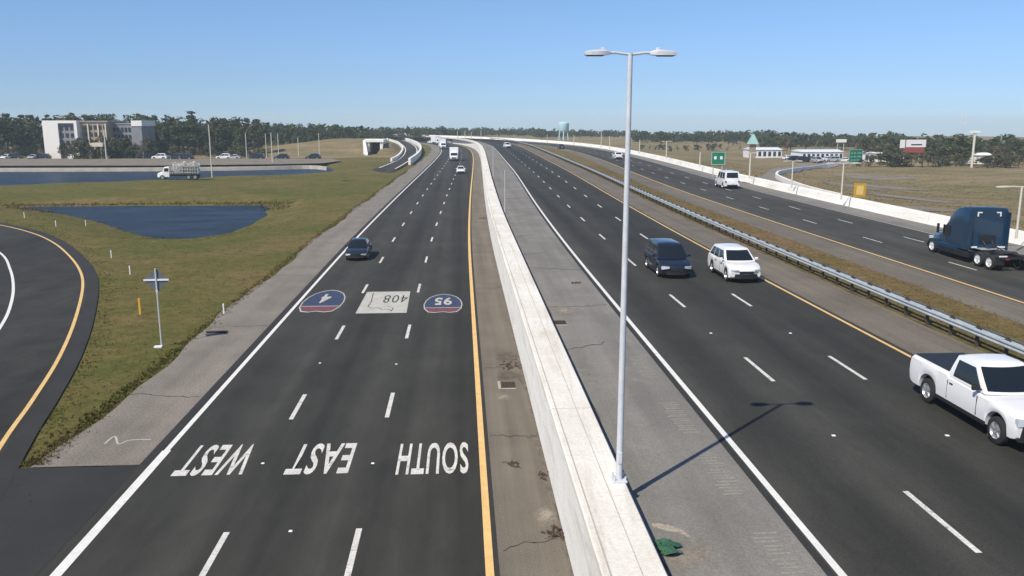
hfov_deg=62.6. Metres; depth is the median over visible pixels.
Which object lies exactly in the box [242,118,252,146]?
pine tree
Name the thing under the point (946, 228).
side window
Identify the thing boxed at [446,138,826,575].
road shoulder
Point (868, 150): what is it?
shrub
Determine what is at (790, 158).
parked car
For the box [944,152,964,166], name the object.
shrub
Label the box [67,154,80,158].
parked car
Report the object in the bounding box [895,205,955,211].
dirt patch
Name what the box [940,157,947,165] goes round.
shrub
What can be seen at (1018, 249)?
road shoulder
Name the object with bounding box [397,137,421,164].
barrier wall
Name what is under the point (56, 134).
hotel
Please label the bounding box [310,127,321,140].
oak tree
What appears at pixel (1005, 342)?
guardrail
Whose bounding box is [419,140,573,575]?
road shoulder
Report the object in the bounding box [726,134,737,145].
oak tree
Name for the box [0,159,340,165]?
frontage road
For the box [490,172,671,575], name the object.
roadside grit
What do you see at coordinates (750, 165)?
lamp post
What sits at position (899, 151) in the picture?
shrub
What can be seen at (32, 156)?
parked car
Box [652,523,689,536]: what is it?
sand patch
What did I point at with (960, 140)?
oak tree
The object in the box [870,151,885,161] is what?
building
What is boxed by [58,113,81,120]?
oak tree
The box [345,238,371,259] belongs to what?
sedan
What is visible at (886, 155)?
shrub
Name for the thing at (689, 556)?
sand patch
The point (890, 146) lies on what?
shrub
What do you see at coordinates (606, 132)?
oak tree
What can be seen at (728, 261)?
sport utility vehicle
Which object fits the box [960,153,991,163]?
building
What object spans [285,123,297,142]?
oak tree
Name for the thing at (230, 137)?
pine tree
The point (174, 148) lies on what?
shrub
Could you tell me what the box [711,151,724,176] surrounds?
guide sign
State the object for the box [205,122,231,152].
oak tree
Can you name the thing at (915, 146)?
billboard
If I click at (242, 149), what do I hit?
shrub
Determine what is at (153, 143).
oak tree
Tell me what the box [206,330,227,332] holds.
tyre scrap
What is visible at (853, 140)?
bare tree
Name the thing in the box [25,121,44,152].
bare tree
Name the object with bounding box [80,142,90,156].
oak tree
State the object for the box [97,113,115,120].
oak tree
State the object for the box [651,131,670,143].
oak tree
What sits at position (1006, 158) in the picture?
shrub
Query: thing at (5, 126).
oak tree
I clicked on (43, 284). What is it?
ramp road
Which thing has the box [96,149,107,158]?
shrub
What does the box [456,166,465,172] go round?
sedan
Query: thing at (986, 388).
pickup truck
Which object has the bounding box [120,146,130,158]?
oak tree
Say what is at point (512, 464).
debris pile
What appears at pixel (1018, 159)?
shrub
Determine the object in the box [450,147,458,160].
box truck
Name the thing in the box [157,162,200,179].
stake truck
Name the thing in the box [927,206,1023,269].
tractor unit
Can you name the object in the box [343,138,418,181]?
ramp road
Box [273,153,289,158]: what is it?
parked car
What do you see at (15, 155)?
parked car
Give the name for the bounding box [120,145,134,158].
shrub
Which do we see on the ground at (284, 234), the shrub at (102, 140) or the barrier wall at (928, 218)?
the shrub at (102, 140)
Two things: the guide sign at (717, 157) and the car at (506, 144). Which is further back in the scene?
the car at (506, 144)
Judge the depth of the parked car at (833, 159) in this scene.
245.14 m
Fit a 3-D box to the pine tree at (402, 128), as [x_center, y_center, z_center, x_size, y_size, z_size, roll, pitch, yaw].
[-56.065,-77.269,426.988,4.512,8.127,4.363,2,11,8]
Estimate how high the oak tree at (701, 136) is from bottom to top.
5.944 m
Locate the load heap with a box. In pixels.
[172,161,196,173]
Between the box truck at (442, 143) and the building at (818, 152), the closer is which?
the building at (818, 152)
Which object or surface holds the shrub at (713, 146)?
on the ground at (284, 234)
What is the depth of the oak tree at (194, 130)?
276.54 m
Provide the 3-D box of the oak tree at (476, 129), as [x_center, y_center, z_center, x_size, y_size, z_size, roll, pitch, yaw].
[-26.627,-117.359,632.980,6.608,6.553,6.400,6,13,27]
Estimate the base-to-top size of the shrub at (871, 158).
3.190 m
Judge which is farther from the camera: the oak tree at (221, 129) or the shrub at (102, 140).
the oak tree at (221, 129)
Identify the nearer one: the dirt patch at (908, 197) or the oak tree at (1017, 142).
the dirt patch at (908, 197)
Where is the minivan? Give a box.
[644,238,690,276]
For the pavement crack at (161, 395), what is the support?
on the road shoulder at (202, 364)
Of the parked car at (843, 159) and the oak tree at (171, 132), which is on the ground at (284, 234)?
the oak tree at (171, 132)
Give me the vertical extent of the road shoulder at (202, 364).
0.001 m
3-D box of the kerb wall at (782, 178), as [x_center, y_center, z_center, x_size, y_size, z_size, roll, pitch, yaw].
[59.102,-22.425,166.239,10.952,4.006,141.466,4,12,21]
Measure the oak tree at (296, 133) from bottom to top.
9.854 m
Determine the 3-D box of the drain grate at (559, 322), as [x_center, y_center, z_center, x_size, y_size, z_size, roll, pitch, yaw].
[2.153,1.597,38.989,0.690,0.026,1.020,-1,11,-3]
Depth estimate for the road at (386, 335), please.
30.26 m
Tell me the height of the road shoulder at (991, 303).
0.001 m
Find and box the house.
[5,139,33,154]
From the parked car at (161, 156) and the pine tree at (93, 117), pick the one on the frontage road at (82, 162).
the parked car at (161, 156)
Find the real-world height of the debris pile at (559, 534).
0.157 m
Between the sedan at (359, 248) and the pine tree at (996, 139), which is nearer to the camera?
the sedan at (359, 248)
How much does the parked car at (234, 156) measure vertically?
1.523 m
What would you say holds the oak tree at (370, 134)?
on the ground at (284, 234)
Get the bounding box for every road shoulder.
[0,222,98,500]
[31,143,439,466]
[392,136,1023,324]
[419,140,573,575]
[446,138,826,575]
[468,138,1023,254]
[487,139,984,354]
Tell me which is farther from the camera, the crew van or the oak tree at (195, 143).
the oak tree at (195, 143)
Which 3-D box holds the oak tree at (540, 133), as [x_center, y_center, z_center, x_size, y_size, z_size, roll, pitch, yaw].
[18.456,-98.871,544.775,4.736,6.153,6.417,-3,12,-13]
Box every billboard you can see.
[836,139,846,150]
[900,140,925,163]
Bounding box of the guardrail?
[493,138,1023,355]
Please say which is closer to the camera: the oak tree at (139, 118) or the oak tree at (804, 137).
the oak tree at (139, 118)
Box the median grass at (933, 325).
[526,145,1023,362]
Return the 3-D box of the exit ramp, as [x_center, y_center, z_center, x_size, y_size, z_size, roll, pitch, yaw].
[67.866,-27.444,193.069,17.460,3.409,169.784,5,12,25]
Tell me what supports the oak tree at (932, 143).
on the ground at (284, 234)
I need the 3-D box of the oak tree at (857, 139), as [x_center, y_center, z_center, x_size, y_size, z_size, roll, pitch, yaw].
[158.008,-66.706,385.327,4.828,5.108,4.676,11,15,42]
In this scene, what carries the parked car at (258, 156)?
on the ground at (284, 234)
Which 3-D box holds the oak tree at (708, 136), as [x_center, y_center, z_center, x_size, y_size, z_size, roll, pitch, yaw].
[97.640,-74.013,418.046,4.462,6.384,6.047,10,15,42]
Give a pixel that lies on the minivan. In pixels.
(665, 256)
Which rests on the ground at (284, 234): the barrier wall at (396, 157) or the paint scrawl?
the barrier wall at (396, 157)
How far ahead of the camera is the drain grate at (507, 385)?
36.84 m
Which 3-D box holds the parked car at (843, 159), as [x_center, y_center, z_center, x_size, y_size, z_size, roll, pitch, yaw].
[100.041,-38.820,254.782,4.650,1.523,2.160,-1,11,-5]
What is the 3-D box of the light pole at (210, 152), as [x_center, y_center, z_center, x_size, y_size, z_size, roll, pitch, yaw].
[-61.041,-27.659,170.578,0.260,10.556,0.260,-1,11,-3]
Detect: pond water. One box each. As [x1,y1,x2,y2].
[0,168,332,184]
[21,205,269,238]
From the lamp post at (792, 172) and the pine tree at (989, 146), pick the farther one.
the pine tree at (989, 146)
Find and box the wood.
[1,112,1023,153]
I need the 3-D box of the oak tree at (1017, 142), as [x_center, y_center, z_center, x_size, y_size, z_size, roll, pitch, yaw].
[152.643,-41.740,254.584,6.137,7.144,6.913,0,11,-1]
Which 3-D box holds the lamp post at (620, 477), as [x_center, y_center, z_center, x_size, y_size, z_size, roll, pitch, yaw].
[2.617,-0.302,19.609,2.038,10.225,0.353,-1,11,-3]
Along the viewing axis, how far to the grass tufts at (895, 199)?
139.20 m
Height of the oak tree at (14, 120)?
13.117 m
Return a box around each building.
[743,147,782,157]
[791,149,843,157]
[862,151,874,161]
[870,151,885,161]
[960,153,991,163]
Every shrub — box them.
[3,145,20,154]
[14,146,28,154]
[66,139,87,158]
[72,137,95,158]
[94,135,129,158]
[96,141,117,157]
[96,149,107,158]
[104,139,128,158]
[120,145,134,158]
[156,146,168,154]
[166,145,193,155]
[203,146,216,156]
[208,141,231,155]
[228,149,240,154]
[236,145,254,155]
[238,147,253,156]
[255,148,267,155]
[707,143,716,150]
[856,146,883,152]
[856,155,876,166]
[867,143,897,151]
[875,152,903,166]
[889,153,908,166]
[896,148,932,159]
[896,152,928,166]
[925,157,942,166]
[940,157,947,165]
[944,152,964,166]
[976,156,1000,167]
[986,151,1010,165]
[989,145,1020,161]
[994,155,1016,167]
[996,154,1023,167]
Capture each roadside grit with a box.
[481,169,573,575]
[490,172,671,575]
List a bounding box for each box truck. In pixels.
[431,136,439,143]
[438,138,446,148]
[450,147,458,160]
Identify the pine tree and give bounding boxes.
[0,112,9,152]
[17,115,26,154]
[25,115,38,153]
[40,114,49,126]
[80,114,91,120]
[89,115,98,120]
[150,114,157,126]
[186,111,202,153]
[199,125,211,152]
[225,123,233,147]
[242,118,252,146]
[263,122,273,145]
[270,125,282,145]
[319,125,324,139]
[336,125,345,137]
[344,128,351,136]
[398,127,405,141]
[766,133,772,146]
[943,138,949,145]
[975,142,982,151]
[984,142,994,152]
[993,137,999,157]
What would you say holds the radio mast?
on the ground at (284, 234)
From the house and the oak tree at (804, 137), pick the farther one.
the oak tree at (804, 137)
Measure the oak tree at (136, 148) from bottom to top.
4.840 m
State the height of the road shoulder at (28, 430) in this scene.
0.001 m
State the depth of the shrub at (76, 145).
244.71 m
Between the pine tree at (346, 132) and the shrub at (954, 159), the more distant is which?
the pine tree at (346, 132)
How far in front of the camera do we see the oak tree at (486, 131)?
596.52 m
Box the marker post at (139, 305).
[138,298,140,314]
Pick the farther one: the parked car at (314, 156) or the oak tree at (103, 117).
the oak tree at (103, 117)
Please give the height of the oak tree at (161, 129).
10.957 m
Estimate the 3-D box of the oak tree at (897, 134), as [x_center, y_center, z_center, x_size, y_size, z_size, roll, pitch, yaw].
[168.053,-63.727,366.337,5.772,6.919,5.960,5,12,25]
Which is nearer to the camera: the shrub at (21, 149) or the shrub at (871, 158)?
the shrub at (871, 158)
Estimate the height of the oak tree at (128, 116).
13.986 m
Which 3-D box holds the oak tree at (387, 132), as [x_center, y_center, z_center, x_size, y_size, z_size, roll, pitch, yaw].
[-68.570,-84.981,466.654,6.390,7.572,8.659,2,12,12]
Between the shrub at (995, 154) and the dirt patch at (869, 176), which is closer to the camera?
the dirt patch at (869, 176)
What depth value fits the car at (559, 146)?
272.78 m
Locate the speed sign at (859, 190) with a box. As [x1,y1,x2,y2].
[853,183,865,198]
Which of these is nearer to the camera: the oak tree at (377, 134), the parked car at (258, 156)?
the parked car at (258, 156)
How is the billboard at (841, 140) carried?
on the ground at (284, 234)
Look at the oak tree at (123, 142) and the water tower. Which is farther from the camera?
the water tower
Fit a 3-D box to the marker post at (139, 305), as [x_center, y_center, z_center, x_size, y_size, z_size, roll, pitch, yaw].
[-22.295,1.110,50.437,0.132,1.000,0.061,-1,11,-3]
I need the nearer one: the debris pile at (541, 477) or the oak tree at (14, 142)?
the debris pile at (541, 477)
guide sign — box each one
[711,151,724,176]
[848,149,862,165]
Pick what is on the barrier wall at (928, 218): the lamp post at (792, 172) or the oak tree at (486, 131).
the lamp post at (792, 172)
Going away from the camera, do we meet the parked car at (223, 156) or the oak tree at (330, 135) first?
the parked car at (223, 156)
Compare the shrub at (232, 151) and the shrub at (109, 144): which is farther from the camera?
the shrub at (232, 151)
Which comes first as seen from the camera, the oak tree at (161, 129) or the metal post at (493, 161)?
the metal post at (493, 161)
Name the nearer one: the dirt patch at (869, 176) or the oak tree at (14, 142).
the dirt patch at (869, 176)
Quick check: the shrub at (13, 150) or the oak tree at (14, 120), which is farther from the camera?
the oak tree at (14, 120)
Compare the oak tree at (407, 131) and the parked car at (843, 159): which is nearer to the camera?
the parked car at (843, 159)
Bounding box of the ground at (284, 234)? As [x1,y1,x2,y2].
[0,134,1023,565]
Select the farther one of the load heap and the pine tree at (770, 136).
the pine tree at (770, 136)
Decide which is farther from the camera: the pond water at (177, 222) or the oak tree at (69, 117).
the oak tree at (69, 117)
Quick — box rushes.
[3,200,301,239]
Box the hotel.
[42,121,155,158]
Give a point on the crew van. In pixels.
(726, 178)
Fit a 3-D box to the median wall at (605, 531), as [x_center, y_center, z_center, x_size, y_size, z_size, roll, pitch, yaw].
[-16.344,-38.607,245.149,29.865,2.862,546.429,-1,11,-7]
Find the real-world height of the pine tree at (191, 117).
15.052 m
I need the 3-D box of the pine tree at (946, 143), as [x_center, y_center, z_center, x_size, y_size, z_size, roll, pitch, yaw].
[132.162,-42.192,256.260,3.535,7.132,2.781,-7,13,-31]
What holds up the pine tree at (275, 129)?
on the ground at (284, 234)
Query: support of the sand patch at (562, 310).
on the road shoulder at (671, 481)
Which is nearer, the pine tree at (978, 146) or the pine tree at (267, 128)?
the pine tree at (978, 146)
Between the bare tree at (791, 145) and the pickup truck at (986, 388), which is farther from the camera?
the bare tree at (791, 145)
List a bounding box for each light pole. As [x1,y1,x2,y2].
[103,131,106,158]
[208,125,212,177]
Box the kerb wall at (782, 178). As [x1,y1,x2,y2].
[775,164,840,194]
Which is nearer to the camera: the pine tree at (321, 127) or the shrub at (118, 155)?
the shrub at (118, 155)
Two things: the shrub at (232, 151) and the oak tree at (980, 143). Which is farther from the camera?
the oak tree at (980, 143)
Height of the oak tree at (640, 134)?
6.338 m
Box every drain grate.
[498,381,515,388]
[552,320,566,324]
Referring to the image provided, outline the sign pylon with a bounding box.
[970,131,980,167]
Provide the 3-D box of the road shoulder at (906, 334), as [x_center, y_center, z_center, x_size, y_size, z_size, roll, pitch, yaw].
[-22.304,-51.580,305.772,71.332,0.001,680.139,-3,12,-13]
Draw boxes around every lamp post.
[584,47,676,483]
[749,153,751,177]
[785,160,798,187]
[826,162,861,199]
[996,186,1023,238]
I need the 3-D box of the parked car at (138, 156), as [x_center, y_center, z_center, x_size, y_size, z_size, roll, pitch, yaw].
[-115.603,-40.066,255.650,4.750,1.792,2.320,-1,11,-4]
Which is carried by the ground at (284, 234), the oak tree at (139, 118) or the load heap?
the oak tree at (139, 118)
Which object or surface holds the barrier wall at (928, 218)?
on the road shoulder at (1018, 249)
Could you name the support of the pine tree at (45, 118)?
on the ground at (284, 234)
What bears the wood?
on the ground at (284, 234)
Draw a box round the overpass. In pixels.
[363,139,386,154]
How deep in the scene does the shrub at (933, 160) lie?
221.09 m
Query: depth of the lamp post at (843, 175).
88.61 m
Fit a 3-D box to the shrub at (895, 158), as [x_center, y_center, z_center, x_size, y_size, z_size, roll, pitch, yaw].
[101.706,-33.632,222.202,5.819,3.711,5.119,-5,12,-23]
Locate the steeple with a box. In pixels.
[747,134,758,158]
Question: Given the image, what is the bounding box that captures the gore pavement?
[0,465,138,575]
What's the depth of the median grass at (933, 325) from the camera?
49.31 m
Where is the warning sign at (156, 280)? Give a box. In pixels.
[143,268,168,347]
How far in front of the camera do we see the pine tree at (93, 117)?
276.71 m
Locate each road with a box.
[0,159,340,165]
[0,224,86,457]
[36,140,499,575]
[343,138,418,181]
[399,136,1023,304]
[463,138,1023,575]
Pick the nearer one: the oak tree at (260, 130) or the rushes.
the rushes
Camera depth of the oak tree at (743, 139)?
430.35 m
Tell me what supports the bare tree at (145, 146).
on the ground at (284, 234)
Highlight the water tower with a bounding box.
[558,122,568,139]
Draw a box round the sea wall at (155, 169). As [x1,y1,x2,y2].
[0,165,326,171]
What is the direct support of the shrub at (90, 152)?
on the ground at (284, 234)
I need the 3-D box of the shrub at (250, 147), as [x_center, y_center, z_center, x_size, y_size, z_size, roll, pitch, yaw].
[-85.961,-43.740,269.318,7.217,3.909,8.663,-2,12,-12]
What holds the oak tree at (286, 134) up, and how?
on the ground at (284, 234)
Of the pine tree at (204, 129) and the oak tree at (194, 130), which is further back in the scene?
the pine tree at (204, 129)
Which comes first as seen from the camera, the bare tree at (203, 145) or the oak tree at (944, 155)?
the oak tree at (944, 155)
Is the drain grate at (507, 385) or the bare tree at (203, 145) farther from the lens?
the bare tree at (203, 145)
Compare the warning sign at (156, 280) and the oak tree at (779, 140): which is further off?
the oak tree at (779, 140)
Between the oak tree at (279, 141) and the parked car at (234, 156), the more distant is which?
the oak tree at (279, 141)
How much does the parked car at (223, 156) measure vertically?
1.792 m
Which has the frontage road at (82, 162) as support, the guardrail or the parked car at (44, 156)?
the parked car at (44, 156)
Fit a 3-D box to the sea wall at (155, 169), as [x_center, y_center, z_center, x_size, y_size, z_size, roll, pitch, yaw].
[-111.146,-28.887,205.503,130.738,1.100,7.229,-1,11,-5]
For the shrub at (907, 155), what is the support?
on the ground at (284, 234)
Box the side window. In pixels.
[943,224,950,234]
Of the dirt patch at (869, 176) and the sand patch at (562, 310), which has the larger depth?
the dirt patch at (869, 176)
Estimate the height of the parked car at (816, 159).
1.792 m
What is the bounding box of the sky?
[0,0,1023,136]
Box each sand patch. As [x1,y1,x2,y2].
[498,395,507,398]
[537,509,552,521]
[554,306,574,313]
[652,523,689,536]
[669,546,713,567]
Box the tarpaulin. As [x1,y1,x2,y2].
[653,538,682,554]
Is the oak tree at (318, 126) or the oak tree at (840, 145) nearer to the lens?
the oak tree at (840, 145)
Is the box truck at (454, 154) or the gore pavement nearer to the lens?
the gore pavement
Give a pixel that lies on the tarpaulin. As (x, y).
(665, 546)
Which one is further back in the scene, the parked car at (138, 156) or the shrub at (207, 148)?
the shrub at (207, 148)
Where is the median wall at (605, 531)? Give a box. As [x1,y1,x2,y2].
[405,136,667,575]
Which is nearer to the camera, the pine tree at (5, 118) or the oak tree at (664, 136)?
the pine tree at (5, 118)
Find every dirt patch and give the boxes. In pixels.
[822,182,889,190]
[831,174,917,179]
[853,183,931,190]
[866,193,957,202]
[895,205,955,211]
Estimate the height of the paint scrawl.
0.001 m
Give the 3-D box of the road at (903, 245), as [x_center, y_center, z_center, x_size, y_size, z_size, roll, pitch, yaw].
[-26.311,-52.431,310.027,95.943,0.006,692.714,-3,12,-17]
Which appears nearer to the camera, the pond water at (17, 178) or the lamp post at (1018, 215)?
the lamp post at (1018, 215)
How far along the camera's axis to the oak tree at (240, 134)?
278.97 m
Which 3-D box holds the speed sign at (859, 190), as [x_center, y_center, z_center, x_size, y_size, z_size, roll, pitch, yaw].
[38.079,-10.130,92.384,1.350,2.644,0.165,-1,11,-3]
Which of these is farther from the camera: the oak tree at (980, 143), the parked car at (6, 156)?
the oak tree at (980, 143)
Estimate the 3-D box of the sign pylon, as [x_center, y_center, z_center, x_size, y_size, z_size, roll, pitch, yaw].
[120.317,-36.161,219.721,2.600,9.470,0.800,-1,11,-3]
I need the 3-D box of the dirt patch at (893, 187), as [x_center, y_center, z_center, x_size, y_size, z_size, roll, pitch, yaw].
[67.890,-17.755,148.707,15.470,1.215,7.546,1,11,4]
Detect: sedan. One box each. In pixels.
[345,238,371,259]
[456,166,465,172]
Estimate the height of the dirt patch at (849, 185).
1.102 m
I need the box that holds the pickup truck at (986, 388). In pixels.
[910,353,1023,444]
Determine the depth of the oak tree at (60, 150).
247.61 m
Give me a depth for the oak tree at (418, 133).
454.84 m
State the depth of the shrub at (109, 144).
248.70 m
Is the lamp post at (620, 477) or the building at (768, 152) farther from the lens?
the building at (768, 152)
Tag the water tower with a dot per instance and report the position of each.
(563, 127)
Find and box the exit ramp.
[743,161,862,182]
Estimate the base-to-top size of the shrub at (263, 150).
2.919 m
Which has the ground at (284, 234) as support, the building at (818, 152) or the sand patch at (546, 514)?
the building at (818, 152)
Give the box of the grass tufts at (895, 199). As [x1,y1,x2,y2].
[686,160,1023,229]
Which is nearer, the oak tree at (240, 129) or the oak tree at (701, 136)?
the oak tree at (240, 129)
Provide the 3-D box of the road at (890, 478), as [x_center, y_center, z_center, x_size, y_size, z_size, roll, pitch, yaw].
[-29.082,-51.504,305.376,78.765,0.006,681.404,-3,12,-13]
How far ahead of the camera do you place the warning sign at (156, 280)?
42.80 m
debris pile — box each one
[499,361,520,369]
[505,460,520,467]
[538,471,548,479]
[541,524,564,540]
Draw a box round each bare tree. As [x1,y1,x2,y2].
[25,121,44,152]
[141,137,148,158]
[196,128,208,153]
[246,123,263,151]
[783,138,791,151]
[787,136,795,151]
[847,137,859,146]
[916,154,929,166]
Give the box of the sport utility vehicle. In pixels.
[707,243,760,280]
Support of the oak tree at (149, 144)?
on the ground at (284, 234)
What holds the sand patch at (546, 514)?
on the road shoulder at (520, 498)
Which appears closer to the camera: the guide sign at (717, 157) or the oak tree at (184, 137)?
the guide sign at (717, 157)
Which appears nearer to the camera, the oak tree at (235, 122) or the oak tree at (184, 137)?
the oak tree at (184, 137)
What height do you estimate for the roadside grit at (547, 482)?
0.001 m
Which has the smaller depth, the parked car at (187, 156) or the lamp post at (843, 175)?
the lamp post at (843, 175)
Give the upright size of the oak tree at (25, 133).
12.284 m
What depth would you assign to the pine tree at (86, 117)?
255.30 m
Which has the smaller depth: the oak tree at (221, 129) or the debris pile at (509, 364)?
the debris pile at (509, 364)
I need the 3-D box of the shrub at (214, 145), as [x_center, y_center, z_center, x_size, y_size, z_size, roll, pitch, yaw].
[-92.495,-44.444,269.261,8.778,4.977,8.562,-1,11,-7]
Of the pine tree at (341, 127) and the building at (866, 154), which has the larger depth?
the pine tree at (341, 127)
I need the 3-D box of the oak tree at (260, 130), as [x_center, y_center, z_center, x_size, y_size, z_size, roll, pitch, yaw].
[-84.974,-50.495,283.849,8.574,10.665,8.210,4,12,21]
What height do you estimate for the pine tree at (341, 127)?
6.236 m
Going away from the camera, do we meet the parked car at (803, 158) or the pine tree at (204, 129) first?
the parked car at (803, 158)
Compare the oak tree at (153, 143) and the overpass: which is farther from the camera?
the overpass
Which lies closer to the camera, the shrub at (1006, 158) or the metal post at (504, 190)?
the metal post at (504, 190)
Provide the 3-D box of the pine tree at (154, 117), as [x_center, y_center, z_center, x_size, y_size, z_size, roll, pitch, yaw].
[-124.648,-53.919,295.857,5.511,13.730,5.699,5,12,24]
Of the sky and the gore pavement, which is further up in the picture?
the sky
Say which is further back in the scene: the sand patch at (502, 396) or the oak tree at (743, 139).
the oak tree at (743, 139)
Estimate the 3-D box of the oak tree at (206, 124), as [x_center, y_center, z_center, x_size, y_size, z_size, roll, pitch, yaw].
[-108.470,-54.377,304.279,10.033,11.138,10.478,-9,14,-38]
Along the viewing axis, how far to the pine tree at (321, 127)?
356.14 m
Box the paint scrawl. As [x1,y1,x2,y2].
[104,436,150,443]
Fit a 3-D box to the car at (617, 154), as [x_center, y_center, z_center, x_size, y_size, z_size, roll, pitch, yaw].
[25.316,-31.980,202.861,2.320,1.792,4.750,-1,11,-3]
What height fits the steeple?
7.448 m
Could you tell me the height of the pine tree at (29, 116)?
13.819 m
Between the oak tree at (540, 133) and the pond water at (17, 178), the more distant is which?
the oak tree at (540, 133)
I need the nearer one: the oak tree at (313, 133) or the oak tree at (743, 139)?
the oak tree at (313, 133)
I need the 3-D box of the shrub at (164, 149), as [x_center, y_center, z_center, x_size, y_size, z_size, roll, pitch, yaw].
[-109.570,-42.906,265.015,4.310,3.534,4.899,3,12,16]
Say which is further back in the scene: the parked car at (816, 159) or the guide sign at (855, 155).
the parked car at (816, 159)
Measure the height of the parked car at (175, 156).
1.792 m
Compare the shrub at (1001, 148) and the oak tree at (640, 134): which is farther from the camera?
the oak tree at (640, 134)
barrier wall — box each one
[386,138,402,161]
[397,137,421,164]
[409,135,1023,245]
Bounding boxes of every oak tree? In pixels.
[0,119,19,143]
[0,121,29,152]
[5,117,32,146]
[14,119,42,154]
[57,142,69,158]
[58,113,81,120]
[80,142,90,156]
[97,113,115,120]
[115,138,135,158]
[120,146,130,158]
[122,114,137,122]
[123,113,147,122]
[130,144,141,158]
[143,136,156,158]
[144,140,159,155]
[155,115,188,153]
[155,123,175,146]
[168,121,193,153]
[170,120,206,152]
[186,124,208,152]
[199,116,236,154]
[201,122,217,147]
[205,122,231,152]
[220,116,245,150]
[228,123,248,143]
[232,127,257,154]
[247,122,273,150]
[271,131,284,144]
[280,124,298,143]
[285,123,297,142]
[289,124,306,142]
[303,128,315,140]
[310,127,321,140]
[311,123,326,140]
[324,126,338,138]
[329,125,343,138]
[366,130,373,137]
[373,128,381,138]
[382,128,394,140]
[401,128,413,137]
[412,127,424,140]
[471,127,479,135]
[483,128,491,136]
[536,130,544,139]
[600,130,609,135]
[634,132,644,140]
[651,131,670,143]
[697,132,704,142]
[703,133,712,143]
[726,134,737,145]
[741,135,749,143]
[769,135,784,147]
[797,134,814,148]
[836,137,847,149]
[854,137,861,146]
[894,133,905,142]
[924,139,940,157]
[936,134,979,154]
[936,145,955,162]
[966,140,985,150]
[1007,138,1023,155]
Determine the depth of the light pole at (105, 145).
244.44 m
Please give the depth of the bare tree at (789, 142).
333.65 m
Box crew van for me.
[715,170,739,187]
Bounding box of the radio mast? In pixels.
[961,117,965,133]
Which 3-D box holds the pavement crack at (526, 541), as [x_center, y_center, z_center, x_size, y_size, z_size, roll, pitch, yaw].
[0.475,7.006,23.146,1.648,0.001,0.283,-5,12,-24]
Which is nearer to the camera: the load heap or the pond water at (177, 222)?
the pond water at (177, 222)
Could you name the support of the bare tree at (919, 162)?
on the ground at (284, 234)
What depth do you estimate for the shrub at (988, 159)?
219.41 m
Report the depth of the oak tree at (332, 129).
348.37 m
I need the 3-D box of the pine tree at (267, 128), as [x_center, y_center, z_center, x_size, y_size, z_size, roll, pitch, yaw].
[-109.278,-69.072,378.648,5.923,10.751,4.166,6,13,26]
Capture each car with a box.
[0,154,12,158]
[7,153,23,158]
[27,154,36,158]
[37,153,51,158]
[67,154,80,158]
[123,153,139,158]
[151,153,168,158]
[168,153,182,158]
[177,153,193,158]
[215,153,230,158]
[225,154,241,158]
[249,153,265,158]
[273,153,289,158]
[305,153,320,158]
[503,142,510,147]
[557,144,564,148]
[612,151,622,158]
[785,156,797,161]
[796,156,810,161]
[810,156,823,162]
[824,156,840,161]
[839,157,848,161]
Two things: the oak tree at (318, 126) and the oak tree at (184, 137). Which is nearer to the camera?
the oak tree at (184, 137)
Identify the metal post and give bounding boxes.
[493,146,493,176]
[504,170,505,211]
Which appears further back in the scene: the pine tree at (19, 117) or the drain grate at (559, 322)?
the pine tree at (19, 117)
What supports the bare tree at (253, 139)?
on the ground at (284, 234)
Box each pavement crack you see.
[130,393,196,397]
[503,538,556,550]
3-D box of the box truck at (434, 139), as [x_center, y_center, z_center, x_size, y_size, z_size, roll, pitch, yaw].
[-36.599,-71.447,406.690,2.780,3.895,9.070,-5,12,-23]

